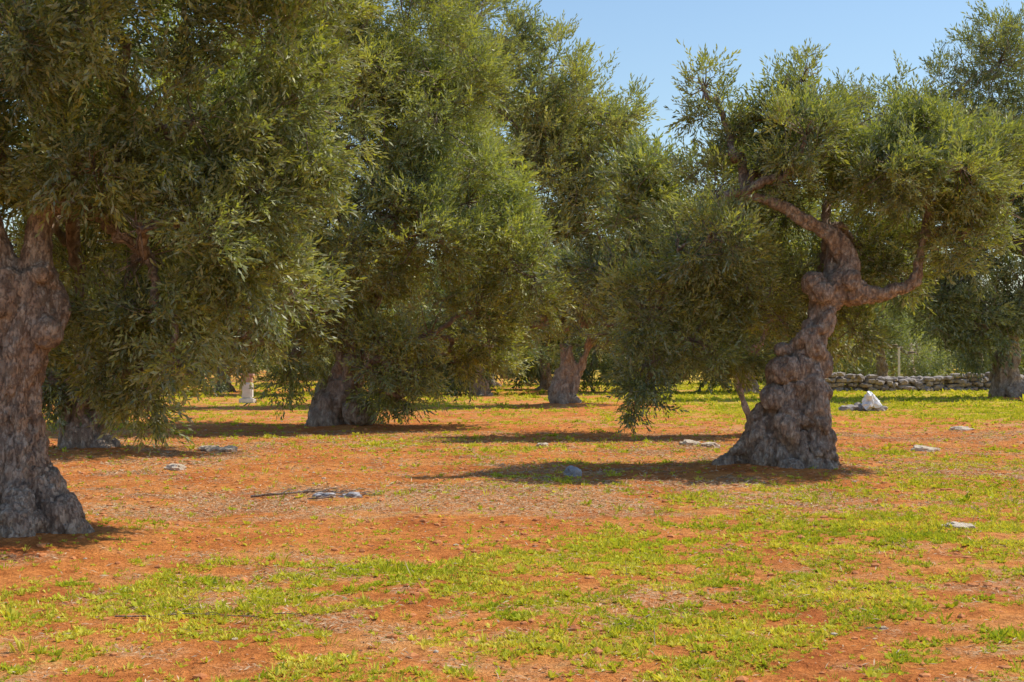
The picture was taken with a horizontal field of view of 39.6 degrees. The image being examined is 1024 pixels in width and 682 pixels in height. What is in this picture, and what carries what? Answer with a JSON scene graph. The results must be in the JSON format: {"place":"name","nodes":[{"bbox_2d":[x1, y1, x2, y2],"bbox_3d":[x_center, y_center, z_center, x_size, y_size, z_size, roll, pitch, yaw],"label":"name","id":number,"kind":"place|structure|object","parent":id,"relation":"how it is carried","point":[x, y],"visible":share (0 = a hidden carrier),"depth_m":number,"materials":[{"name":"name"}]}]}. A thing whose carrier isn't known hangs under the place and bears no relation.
{"place":"outdoors","nodes":[
{"label":"outdoors","id":0,"kind":"place"},
{"bbox_2d":[0,364,1023,681],"bbox_3d":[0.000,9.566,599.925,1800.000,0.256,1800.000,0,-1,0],"label":"ground","id":1,"kind":"structure","parent":0,"point":[806,666],"depth_m":11.18,"materials":[{"name":"orange soil"}]},
{"bbox_2d":[42,233,206,392],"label":"olive tree","id":2,"kind":"object","parent":1,"relation":"on","point":[91,302],"depth_m":58.04,"materials":[{"name":"green plant"}]},
{"bbox_2d":[164,463,185,470],"bbox_3d":[-4.543,1.737,19.170,0.274,0.173,0.226,0,-1,18],"label":"limestone rock","id":3,"kind":"object","parent":1,"relation":"on","point":[178,467],"visible":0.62,"depth_m":19.12,"materials":[{"name":"white stone"}]},
{"bbox_2d":[154,342,217,383],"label":"olive tree","id":4,"kind":"object","parent":1,"relation":"on","point":[206,365],"depth_m":84.53,"materials":[{"name":"green plant"}]},
{"bbox_2d":[5,48,373,448],"bbox_3d":[-5.987,-1.338,23.262,7.518,6.999,4.768,0,-1,0],"label":"olive tree","id":5,"kind":"object","parent":1,"relation":"on","point":[71,424],"visible":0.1,"depth_m":22.64,"materials":[{"name":"green plant"}]},
{"bbox_2d":[0,0,399,537],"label":"olive tree","id":6,"kind":"object","parent":1,"relation":"on","point":[132,149],"visible":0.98,"depth_m":11.37,"materials":[{"name":"green plant"}]},
{"bbox_2d":[197,445,218,451],"bbox_3d":[-4.934,1.786,23.276,0.420,0.162,0.295,0,-1,0],"label":"limestone rock","id":7,"kind":"object","parent":1,"relation":"on","point":[208,448],"visible":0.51,"depth_m":23.20,"materials":[{"name":"grey stone"}]},
{"bbox_2d":[115,607,308,622],"bbox_3d":[-1.722,1.594,8.278,1.160,0.055,0.428,0,-1,0],"label":"fallen branch","id":8,"kind":"object","parent":1,"relation":"on","point":[200,613],"visible":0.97,"depth_m":8.28,"materials":[{"name":"brown wood"}]},
{"bbox_2d":[155,327,290,391],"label":"olive tree","id":9,"kind":"object","parent":1,"relation":"on","point":[228,386],"visible":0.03,"depth_m":66.59,"materials":[{"name":"green plant"}]},
{"bbox_2d":[217,445,237,451],"bbox_3d":[-4.652,1.802,23.180,0.338,0.203,0.307,-1,-1,33],"label":"limestone rock","id":10,"kind":"object","parent":1,"relation":"on","point":[228,448],"visible":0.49,"depth_m":23.08,"materials":[{"name":"grey stone"}]},
{"bbox_2d":[239,374,255,402],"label":"stone marker","id":11,"kind":"object","parent":1,"relation":"on","point":[247,394],"visible":0.62,"depth_m":49.81,"materials":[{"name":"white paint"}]},
{"bbox_2d":[250,487,352,497],"bbox_3d":[-2.313,1.693,15.852,1.160,0.096,0.299,0,-1,-19],"label":"fallen branch","id":12,"kind":"object","parent":1,"relation":"on","point":[282,493],"visible":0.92,"depth_m":15.85,"materials":[{"name":"grey wood"}]},
{"bbox_2d":[250,227,390,393],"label":"olive tree","id":13,"kind":"object","parent":1,"relation":"on","point":[324,372],"visible":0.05,"depth_m":60.30,"materials":[{"name":"green plant"}]},
{"bbox_2d":[312,492,335,497],"bbox_3d":[-2.056,1.709,15.577,0.274,0.104,0.165,0,-1,0],"label":"grey rock","id":14,"kind":"object","parent":1,"relation":"on","point":[320,494],"visible":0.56,"depth_m":15.53,"materials":[{"name":"stone"}]},
{"bbox_2d":[301,488,372,493],"bbox_3d":[-1.967,1.687,15.938,0.908,0.083,0.247,0,-1,26],"label":"fallen branch","id":15,"kind":"object","parent":1,"relation":"on","point":[328,490],"visible":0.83,"depth_m":15.88,"materials":[{"name":"grey wood"}]},
{"bbox_2d":[307,491,382,498],"bbox_3d":[-1.781,1.671,15.437,0.900,0.061,0.274,0,-1,-21],"label":"fallen branch","id":16,"kind":"object","parent":1,"relation":"on","point":[319,497],"visible":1,"depth_m":15.37,"materials":[{"name":"grey wood"}]},
{"bbox_2d":[338,492,361,497],"bbox_3d":[-1.758,1.696,15.486,0.277,0.113,0.173,0,-1,0],"label":"grey rock","id":17,"kind":"object","parent":1,"relation":"on","point":[355,494],"visible":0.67,"depth_m":15.43,"materials":[{"name":"stone"}]},
{"bbox_2d":[150,0,586,426],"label":"olive tree","id":18,"kind":"object","parent":1,"relation":"on","point":[415,182],"visible":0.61,"depth_m":30.91,"materials":[{"name":"green plant"}]},
{"bbox_2d":[370,239,492,390],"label":"olive tree","id":19,"kind":"object","parent":1,"relation":"on","point":[426,286],"visible":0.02,"depth_m":66.05,"materials":[{"name":"green plant"}]},
{"bbox_2d":[369,251,559,395],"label":"olive tree","id":20,"kind":"object","parent":1,"relation":"on","point":[479,391],"visible":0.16,"depth_m":61.18,"materials":[{"name":"green plant"}]},
{"bbox_2d":[430,250,553,385],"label":"olive tree","id":21,"kind":"object","parent":1,"relation":"on","point":[534,380],"visible":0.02,"depth_m":85.08,"materials":[{"name":"green plant"}]},
{"bbox_2d":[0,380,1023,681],"bbox_3d":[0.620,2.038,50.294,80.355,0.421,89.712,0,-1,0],"label":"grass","id":22,"kind":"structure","parent":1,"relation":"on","point":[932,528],"depth_m":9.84,"materials":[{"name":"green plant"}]},
{"bbox_2d":[0,429,1023,681],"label":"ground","id":23,"kind":"structure","parent":1,"relation":"on","point":[466,489],"depth_m":15.72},
{"bbox_2d":[0,421,1023,681],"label":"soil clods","id":24,"kind":"object","parent":1,"relation":"on","point":[600,651],"visible":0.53,"depth_m":13.76,"materials":[{"name":"brown soil"}]},
{"bbox_2d":[33,410,1022,672],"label":"pebbles","id":25,"kind":"object","parent":1,"relation":"on","point":[517,480],"visible":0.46,"depth_m":15.92,"materials":[{"name":"stone"}]},
{"bbox_2d":[376,0,693,403],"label":"olive tree","id":26,"kind":"object","parent":1,"relation":"on","point":[565,136],"visible":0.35,"depth_m":46.10,"materials":[{"name":"green plant"}]},
{"bbox_2d":[536,442,548,446],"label":"limestone rock","id":27,"kind":"object","parent":1,"relation":"on","point":[542,444],"visible":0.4,"depth_m":24.12,"materials":[{"name":"beige stone"}]},
{"bbox_2d":[63,281,1023,379],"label":"distant olive trees","id":28,"kind":"object","parent":1,"relation":"on","point":[893,356],"visible":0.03,"depth_m":106.29,"materials":[{"name":"green plant"}]},
{"bbox_2d":[80,410,1019,650],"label":"dry stalks","id":29,"kind":"object","parent":1,"relation":"on","point":[584,489],"visible":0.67,"depth_m":16.73,"materials":[{"name":"plant"}]},
{"bbox_2d":[497,231,610,389],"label":"olive tree","id":30,"kind":"object","parent":1,"relation":"on","point":[544,383],"visible":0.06,"depth_m":72.19,"materials":[{"name":"green plant"}]},
{"bbox_2d":[564,465,581,475],"bbox_3d":[0.785,1.725,18.282,0.200,0.249,0.230,1,-1,-42],"label":"grey rock","id":31,"kind":"object","parent":1,"relation":"on","point":[572,470],"visible":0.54,"depth_m":18.21,"materials":[{"name":"stone"}]},
{"bbox_2d":[545,232,721,392],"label":"olive tree","id":32,"kind":"object","parent":1,"relation":"on","point":[587,373],"visible":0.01,"depth_m":67.49,"materials":[{"name":"green plant"}]},
{"bbox_2d":[575,326,696,384],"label":"olive tree","id":33,"kind":"object","parent":1,"relation":"on","point":[623,358],"visible":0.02,"depth_m":85.69,"materials":[{"name":"green plant"}]},
{"bbox_2d":[679,440,700,445],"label":"limestone rock","id":34,"kind":"object","parent":1,"relation":"on","point":[689,442],"visible":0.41,"depth_m":24.68,"materials":[{"name":"white stone"}]},
{"bbox_2d":[523,126,866,420],"bbox_3d":[4.084,-1.116,28.604,6.060,6.658,5.277,1,-1,-36],"label":"olive tree","id":35,"kind":"object","parent":1,"relation":"on","point":[641,177],"visible":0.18,"depth_m":28.12,"materials":[{"name":"green plant"}]},
{"bbox_2d":[701,442,719,447],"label":"limestone rock","id":36,"kind":"object","parent":1,"relation":"on","point":[710,444],"visible":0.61,"depth_m":24.41,"materials":[{"name":"white stone"}]},
{"bbox_2d":[690,226,811,392],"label":"olive tree","id":37,"kind":"object","parent":1,"relation":"on","point":[714,385],"visible":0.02,"depth_m":65.70,"materials":[{"name":"green plant"}]},
{"bbox_2d":[756,328,790,382],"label":"olive tree","id":38,"kind":"object","parent":1,"relation":"on","point":[768,360],"visible":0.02,"depth_m":86.83,"materials":[{"name":"green plant"}]},
{"bbox_2d":[593,37,1023,469],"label":"olive tree","id":39,"kind":"object","parent":1,"relation":"on","point":[706,270],"visible":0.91,"depth_m":19.19,"materials":[{"name":"green plant"}]},
{"bbox_2d":[838,404,858,410],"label":"limestone rock","id":40,"kind":"object","parent":1,"relation":"on","point":[851,407],"visible":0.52,"depth_m":41.84,"materials":[{"name":"stone"}]},
{"bbox_2d":[854,402,867,410],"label":"limestone rock","id":41,"kind":"object","parent":1,"relation":"on","point":[860,406],"visible":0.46,"depth_m":41.94,"materials":[{"name":"stone"}]},
{"bbox_2d":[861,391,881,410],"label":"plastic bag","id":42,"kind":"object","parent":1,"relation":"on","point":[870,400],"visible":0.99,"depth_m":41.74,"materials":[{"name":"white plastic"}]},
{"bbox_2d":[870,405,887,410],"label":"limestone rock","id":43,"kind":"object","parent":1,"relation":"on","point":[883,408],"visible":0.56,"depth_m":41.82,"materials":[{"name":"stone"}]},
{"bbox_2d":[840,280,953,376],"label":"olive tree","id":44,"kind":"object","parent":1,"relation":"on","point":[883,367],"visible":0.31,"depth_m":90.35,"materials":[{"name":"green plant"}]},
{"bbox_2d":[897,347,900,375],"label":"fence post","id":45,"kind":"object","parent":1,"relation":"on","point":[898,361],"visible":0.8,"depth_m":85.94,"materials":[{"name":"white paint"}]},
{"bbox_2d":[796,0,1023,397],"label":"olive tree","id":46,"kind":"object","parent":1,"relation":"on","point":[950,304],"visible":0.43,"depth_m":53.79,"materials":[{"name":"green plant"}]},
{"bbox_2d":[825,372,1023,391],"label":"dry stone wall","id":47,"kind":"structure","parent":1,"relation":"on","point":[856,382],"depth_m":68.34,"materials":[{"name":"grey stone"}]},
{"bbox_2d":[910,445,939,451],"bbox_3d":[6.948,1.848,23.955,0.498,0.190,0.390,0,-1,-18],"label":"limestone rock","id":48,"kind":"object","parent":1,"relation":"on","point":[921,448],"visible":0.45,"depth_m":23.87,"materials":[{"name":"white stone"}]},
{"bbox_2d":[940,521,975,528],"bbox_3d":[3.850,1.604,12.272,0.250,0.088,0.229,0,-1,-28],"label":"limestone rock","id":49,"kind":"object","parent":1,"relation":"on","point":[958,525],"visible":0.56,"depth_m":12.22,"materials":[{"name":"white stone"}]},
{"bbox_2d":[950,426,972,430],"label":"limestone rock","id":50,"kind":"object","parent":1,"relation":"on","point":[963,428],"visible":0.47,"depth_m":30.64,"materials":[{"name":"white stone"}]},
{"bbox_2d":[0,0,1023,349],"label":"sky","id":51,"kind":"structure","parent":0,"point":[865,34],"materials":[{"name":"blue"}]}
]}

